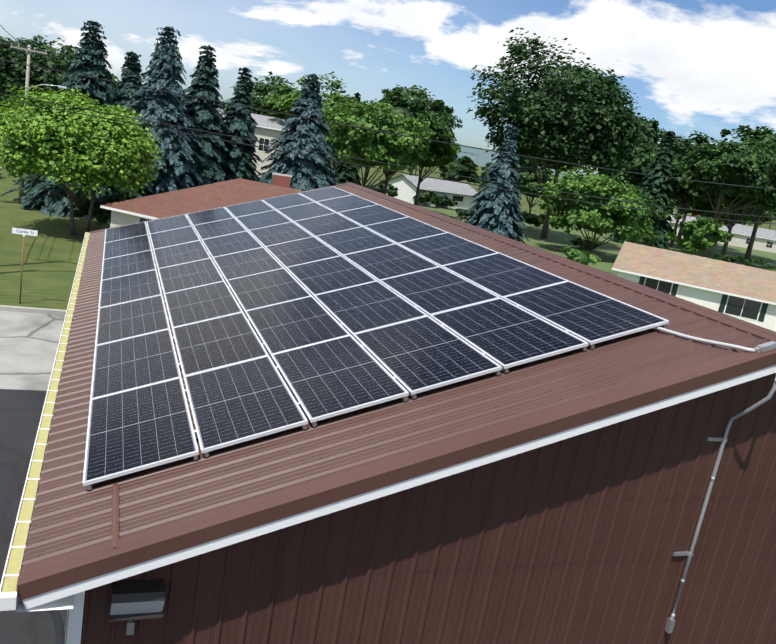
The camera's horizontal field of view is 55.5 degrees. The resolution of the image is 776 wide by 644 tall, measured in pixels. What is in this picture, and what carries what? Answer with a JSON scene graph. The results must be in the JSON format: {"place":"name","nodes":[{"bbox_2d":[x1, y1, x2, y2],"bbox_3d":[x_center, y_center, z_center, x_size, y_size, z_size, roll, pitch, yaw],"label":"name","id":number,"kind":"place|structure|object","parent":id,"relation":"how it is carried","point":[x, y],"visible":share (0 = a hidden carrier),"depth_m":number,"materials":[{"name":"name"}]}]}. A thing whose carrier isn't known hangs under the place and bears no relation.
{"place":"outdoors","nodes":[
{"label":"outdoors","id":0,"kind":"place"},
{"bbox_2d":[0,311,64,390],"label":"charles street","id":1,"kind":"structure","parent":0,"point":[29,342],"depth_m":25.02,"materials":[{"name":"grey concrete"}]},
{"bbox_2d":[0,305,66,314],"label":"kerb","id":2,"kind":"structure","parent":1,"relation":"on","point":[32,310],"depth_m":28.99,"materials":[{"name":"concrete"}]},
{"bbox_2d":[0,389,68,643],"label":"asphalt lot","id":3,"kind":"structure","parent":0,"point":[20,413],"depth_m":16.63,"materials":[{"name":"grey asphalt"}]},
{"bbox_2d":[365,181,384,192],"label":"bush","id":4,"kind":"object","parent":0,"point":[379,188],"depth_m":113.96,"materials":[{"name":"green plant"}]},
{"bbox_2d":[0,154,775,390],"bbox_3d":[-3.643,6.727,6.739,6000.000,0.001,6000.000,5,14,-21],"label":"ground","id":5,"kind":"structure","parent":0,"point":[52,251],"depth_m":41.11,"materials":[{"name":"green plant"}]},
{"bbox_2d":[0,96,32,138],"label":"deciduous tree","id":6,"kind":"object","parent":5,"relation":"on","point":[4,97],"visible":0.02,"depth_m":81.15,"materials":[{"name":"green plant"}]},
{"bbox_2d":[12,228,37,303],"bbox_3d":[-14.659,-2.216,29.612,0.920,3.065,0.056,6,14,-17],"label":"street sign","id":7,"kind":"object","parent":5,"relation":"on","point":[23,232],"visible":1,"depth_m":29.37,"materials":[{"name":"white"}]},
{"bbox_2d":[0,35,116,109],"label":"deciduous tree","id":8,"kind":"object","parent":5,"relation":"on","point":[12,74],"visible":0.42,"depth_m":90.18,"materials":[{"name":"green plant"}]},
{"bbox_2d":[0,20,141,219],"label":"spruce tree","id":9,"kind":"object","parent":5,"relation":"on","point":[90,59],"visible":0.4,"depth_m":53.58,"materials":[{"name":"green plant"}]},
{"bbox_2d":[0,85,165,235],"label":"maple tree","id":10,"kind":"object","parent":5,"relation":"on","point":[72,148],"visible":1,"depth_m":42.91,"materials":[{"name":"green plant"}]},
{"bbox_2d":[70,62,119,95],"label":"tree","id":11,"kind":"object","parent":5,"relation":"on","point":[114,77],"depth_m":102.97,"materials":[{"name":"green plant"}]},
{"bbox_2d":[74,192,125,228],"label":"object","id":12,"kind":"object","parent":5,"relation":"on","point":[102,215],"visible":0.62,"depth_m":48.78,"materials":[{"name":"green plant"}]},
{"bbox_2d":[109,51,144,119],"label":"spruce tree","id":13,"kind":"object","parent":5,"relation":"on","point":[131,72],"visible":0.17,"depth_m":71.15,"materials":[{"name":"green plant"}]},
{"bbox_2d":[128,26,204,198],"bbox_3d":[-18.879,-15.224,60.995,11.968,17.645,11.163,5,14,-21],"label":"spruce tree","id":14,"kind":"object","parent":5,"relation":"on","point":[165,66],"visible":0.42,"depth_m":59.05,"materials":[{"name":"green plant"}]},
{"bbox_2d":[100,172,301,227],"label":"red house","id":15,"kind":"structure","parent":5,"relation":"on","point":[188,200],"depth_m":44.23,"materials":[{"name":"beige"}]},
{"bbox_2d":[181,45,238,186],"bbox_3d":[-17.005,-16.055,65.576,9.516,16.446,9.962,5,14,-21],"label":"spruce tree","id":16,"kind":"object","parent":5,"relation":"on","point":[206,115],"visible":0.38,"depth_m":63.92,"materials":[{"name":"green plant"}]},
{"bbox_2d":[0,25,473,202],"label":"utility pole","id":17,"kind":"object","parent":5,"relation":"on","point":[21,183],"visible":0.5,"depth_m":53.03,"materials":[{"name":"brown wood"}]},
{"bbox_2d":[220,67,264,182],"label":"spruce tree","id":18,"kind":"object","parent":5,"relation":"on","point":[240,122],"visible":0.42,"depth_m":67.08,"materials":[{"name":"green plant"}]},
{"bbox_2d":[217,108,289,182],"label":"house behind spruces","id":19,"kind":"structure","parent":5,"relation":"on","point":[268,128],"depth_m":90.06,"materials":[{"name":"beige"}]},
{"bbox_2d":[230,72,297,118],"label":"deciduous tree","id":20,"kind":"object","parent":5,"relation":"on","point":[260,91],"visible":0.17,"depth_m":97.47,"materials":[{"name":"green plant"}]},
{"bbox_2d":[250,74,338,190],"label":"spruce tree","id":21,"kind":"object","parent":5,"relation":"on","point":[308,173],"visible":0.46,"depth_m":65.73,"materials":[{"name":"green plant"}]},
{"bbox_2d":[379,87,462,175],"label":"deciduous tree","id":22,"kind":"object","parent":5,"relation":"on","point":[433,109],"visible":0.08,"depth_m":179.24,"materials":[{"name":"green plant"}]},
{"bbox_2d":[438,154,481,183],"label":"tree","id":23,"kind":"object","parent":5,"relation":"on","point":[465,166],"visible":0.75,"depth_m":158.58,"materials":[{"name":"green plant"}]},
{"bbox_2d":[222,101,762,226],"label":"treeline","id":24,"kind":"object","parent":5,"relation":"on","point":[676,203],"depth_m":193.91,"materials":[{"name":"green plant"}]},
{"bbox_2d":[475,162,513,184],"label":"tree","id":25,"kind":"object","parent":5,"relation":"on","point":[484,174],"visible":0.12,"depth_m":168.78,"materials":[{"name":"green plant"}]},
{"bbox_2d":[226,106,775,228],"bbox_3d":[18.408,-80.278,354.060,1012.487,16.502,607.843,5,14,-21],"label":"treeline","id":26,"kind":"object","parent":5,"relation":"on","point":[579,178],"visible":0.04,"depth_m":314.70,"materials":[{"name":"green plant"}]},
{"bbox_2d":[631,115,675,152],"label":"deciduous tree","id":27,"kind":"object","parent":5,"relation":"on","point":[653,135],"visible":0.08,"depth_m":187.29,"materials":[{"name":"green plant"}]},
{"bbox_2d":[0,0,775,176],"label":"sky","id":28,"kind":"structure","parent":0,"point":[708,67],"materials":[{"name":"blue"}]},
{"bbox_2d":[0,59,775,267],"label":"power lines","id":29,"kind":"object","parent":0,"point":[387,163],"visible":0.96,"depth_m":47.94,"materials":[{"name":"black metal"}]},
{"bbox_2d":[387,184,398,196],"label":"bush","id":30,"kind":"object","parent":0,"point":[392,191],"depth_m":120.48,"materials":[{"name":"green plant"}]},
{"bbox_2d":[224,96,588,179],"bbox_3d":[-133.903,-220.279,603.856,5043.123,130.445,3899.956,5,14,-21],"label":"hills","id":31,"kind":"structure","parent":0,"point":[483,158],"depth_m":2517.32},
{"bbox_2d":[65,373,775,643],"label":"barn walls","id":32,"kind":"structure","parent":0,"point":[580,538],"depth_m":7.67,"materials":[{"name":"brown metal"}]},
{"bbox_2d":[0,232,89,643],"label":"gutter","id":33,"kind":"object","parent":32,"relation":"attached to","point":[10,596],"visible":0.83,"depth_m":7.14,"materials":[{"name":"yellow metal"}]},
{"bbox_2d":[109,579,164,634],"bbox_3d":[-2.138,2.474,6.265,0.430,0.500,0.200,5,14,-21],"label":"wall pack light","id":34,"kind":"object","parent":32,"relation":"attached to","point":[131,602],"visible":0.98,"depth_m":6.20,"materials":[{"name":"grey metal"}]},
{"bbox_2d":[17,182,775,611],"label":"barn roof","id":35,"kind":"structure","parent":32,"relation":"on","point":[177,510],"depth_m":7.10,"materials":[{"name":"brown metal"}]},
{"bbox_2d":[111,484,118,548],"bbox_3d":[-2.362,1.665,6.393,0.057,0.025,1.080,5,14,-21],"label":"pipe","id":36,"kind":"object","parent":35,"relation":"on","point":[115,515],"visible":1,"depth_m":6.35,"materials":[{"name":"brown metal"}]},
{"bbox_2d":[83,186,668,489],"bbox_3d":[-2.214,-1.234,14.392,6.229,2.162,14.810,5,14,-21],"label":"solar array","id":37,"kind":"object","parent":35,"relation":"on","point":[348,302],"visible":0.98,"depth_m":10.07,"materials":[{"name":"blue glass"}]},
{"bbox_2d":[644,327,775,633],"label":"conduit run","id":38,"kind":"object","parent":32,"relation":"attached to","point":[762,348],"visible":0.88,"depth_m":8.21,"materials":[{"name":"grey metal"}]},
{"bbox_2d":[388,174,477,210],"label":"white house","id":39,"kind":"structure","parent":0,"point":[461,194],"depth_m":129.70,"materials":[{"name":"white"}]},
{"bbox_2d":[455,208,474,218],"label":"bush","id":40,"kind":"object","parent":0,"point":[457,210],"depth_m":112.92,"materials":[{"name":"green plant"}]},
{"bbox_2d":[417,205,775,275],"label":"rough grass","id":41,"kind":"structure","parent":0,"point":[558,240],"depth_m":114.32,"materials":[{"name":"green plant"}]},
{"bbox_2d":[264,71,371,180],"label":"deciduous tree","id":42,"kind":"object","parent":41,"relation":"on","point":[287,101],"visible":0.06,"depth_m":90.67,"materials":[{"name":"green plant"}]},
{"bbox_2d":[332,92,361,185],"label":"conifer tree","id":43,"kind":"object","parent":41,"relation":"on","point":[342,175],"visible":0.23,"depth_m":110.61,"materials":[{"name":"green plant"}]},
{"bbox_2d":[321,99,431,188],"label":"deciduous tree","id":44,"kind":"object","parent":41,"relation":"on","point":[371,145],"visible":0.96,"depth_m":82.46,"materials":[{"name":"green plant"}]},
{"bbox_2d":[364,85,458,194],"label":"deciduous tree","id":45,"kind":"object","parent":41,"relation":"on","point":[439,127],"visible":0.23,"depth_m":93.96,"materials":[{"name":"green plant"}]},
{"bbox_2d":[413,190,439,205],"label":"shrub","id":46,"kind":"object","parent":41,"relation":"on","point":[428,196],"depth_m":124.36,"materials":[{"name":"green plant"}]},
{"bbox_2d":[401,111,460,204],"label":"deciduous tree","id":47,"kind":"object","parent":41,"relation":"on","point":[445,153],"visible":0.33,"depth_m":102.29,"materials":[{"name":"green plant"}]},
{"bbox_2d":[434,196,452,206],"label":"shrub","id":48,"kind":"object","parent":41,"relation":"on","point":[445,201],"depth_m":127.56,"materials":[{"name":"green plant"}]},
{"bbox_2d":[449,199,457,208],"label":"bush","id":49,"kind":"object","parent":41,"relation":"on","point":[453,204],"depth_m":128.86,"materials":[{"name":"green plant"}]},
{"bbox_2d":[458,126,528,243],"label":"blue spruce tree","id":50,"kind":"object","parent":41,"relation":"on","point":[497,211],"visible":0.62,"depth_m":80.12,"materials":[{"name":"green plant"}]},
{"bbox_2d":[520,211,545,227],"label":"shrub","id":51,"kind":"object","parent":41,"relation":"on","point":[534,219],"visible":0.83,"depth_m":112.18,"materials":[{"name":"green plant"}]},
{"bbox_2d":[514,157,558,212],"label":"tree","id":52,"kind":"object","parent":41,"relation":"on","point":[528,179],"visible":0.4,"depth_m":139.70,"materials":[{"name":"green plant"}]},
{"bbox_2d":[467,28,649,238],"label":"tree","id":53,"kind":"object","parent":41,"relation":"on","point":[572,116],"visible":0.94,"depth_m":93.97,"materials":[{"name":"green plant"}]},
{"bbox_2d":[562,245,600,264],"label":"shrub","id":54,"kind":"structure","parent":41,"relation":"on","point":[584,257],"depth_m":65.81,"materials":[{"name":"green plant"}]},
{"bbox_2d":[571,238,595,248],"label":"bush","id":55,"kind":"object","parent":41,"relation":"on","point":[574,242],"depth_m":97.18,"materials":[{"name":"green plant"}]},
{"bbox_2d":[579,236,601,246],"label":"bush","id":56,"kind":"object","parent":41,"relation":"on","point":[596,238],"depth_m":98.06,"materials":[{"name":"green plant"}]},
{"bbox_2d":[538,165,654,253],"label":"apple tree","id":57,"kind":"object","parent":41,"relation":"on","point":[625,223],"visible":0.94,"depth_m":84.66,"materials":[{"name":"green plant"}]},
{"bbox_2d":[608,145,645,234],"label":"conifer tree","id":58,"kind":"object","parent":41,"relation":"on","point":[611,232],"depth_m":138.24,"materials":[{"name":"green plant"}]},
{"bbox_2d":[598,143,661,192],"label":"tree","id":59,"kind":"object","parent":41,"relation":"on","point":[642,167],"visible":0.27,"depth_m":133.58,"materials":[{"name":"green plant"}]},
{"bbox_2d":[611,131,676,249],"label":"conifer tree","id":60,"kind":"object","parent":41,"relation":"on","point":[661,186],"visible":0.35,"depth_m":116.47,"materials":[{"name":"green plant"}]},
{"bbox_2d":[619,183,676,220],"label":"tree","id":61,"kind":"object","parent":41,"relation":"on","point":[649,199],"visible":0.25,"depth_m":115.90,"materials":[{"name":"green plant"}]},
{"bbox_2d":[639,229,661,241],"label":"shrub","id":62,"kind":"object","parent":41,"relation":"on","point":[655,237],"visible":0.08,"depth_m":111.97,"materials":[{"name":"green plant"}]},
{"bbox_2d":[647,130,721,242],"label":"deciduous tree","id":63,"kind":"object","parent":41,"relation":"on","point":[681,146],"visible":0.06,"depth_m":142.03,"materials":[{"name":"green plant"}]},
{"bbox_2d":[668,154,717,247],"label":"tree","id":64,"kind":"object","parent":41,"relation":"on","point":[689,194],"visible":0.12,"depth_m":124.37,"materials":[{"name":"green plant"}]},
{"bbox_2d":[612,241,775,331],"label":"cream house","id":65,"kind":"structure","parent":41,"relation":"on","point":[744,293],"depth_m":56.31,"materials":[{"name":"beige"}]},
{"bbox_2d":[664,213,734,256],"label":"tree","id":66,"kind":"object","parent":41,"relation":"on","point":[702,234],"visible":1,"depth_m":90.06,"materials":[{"name":"green plant"}]},
{"bbox_2d":[685,198,755,225],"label":"tree","id":67,"kind":"object","parent":41,"relation":"on","point":[706,207],"visible":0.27,"depth_m":134.12,"materials":[{"name":"green plant"}]},
{"bbox_2d":[668,213,775,252],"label":"house","id":68,"kind":"structure","parent":41,"relation":"on","point":[765,239],"depth_m":173.14,"materials":[{"name":"beige"}]},
{"bbox_2d":[677,136,775,257],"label":"deciduous tree","id":69,"kind":"object","parent":41,"relation":"on","point":[730,162],"visible":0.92,"depth_m":108.14,"materials":[{"name":"green plant"}]},
{"bbox_2d":[697,142,775,254],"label":"tree","id":70,"kind":"object","parent":41,"relation":"on","point":[758,146],"visible":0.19,"depth_m":119.24,"materials":[{"name":"green plant"}]},
{"bbox_2d":[714,125,775,259],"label":"deciduous tree","id":71,"kind":"object","parent":41,"relation":"on","point":[766,135],"visible":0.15,"depth_m":132.28,"materials":[{"name":"green plant"}]},
{"bbox_2d":[735,255,775,270],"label":"bush","id":72,"kind":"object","parent":41,"relation":"on","point":[760,263],"depth_m":102.33,"materials":[{"name":"green plant"}]},
{"bbox_2d":[741,206,773,225],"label":"tree","id":73,"kind":"object","parent":41,"relation":"on","point":[763,219],"visible":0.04,"depth_m":180.20,"materials":[{"name":"green plant"}]},
{"bbox_2d":[634,233,653,245],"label":"bush","id":74,"kind":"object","parent":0,"point":[645,239],"depth_m":103.35,"materials":[{"name":"green plant"}]},
{"bbox_2d":[680,247,702,256],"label":"bush","id":75,"kind":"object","parent":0,"point":[688,251],"depth_m":101.20,"materials":[{"name":"green plant"}]},
{"bbox_2d":[713,254,738,262],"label":"bush","id":76,"kind":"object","parent":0,"point":[721,257],"depth_m":105.66,"materials":[{"name":"green plant"}]}
]}

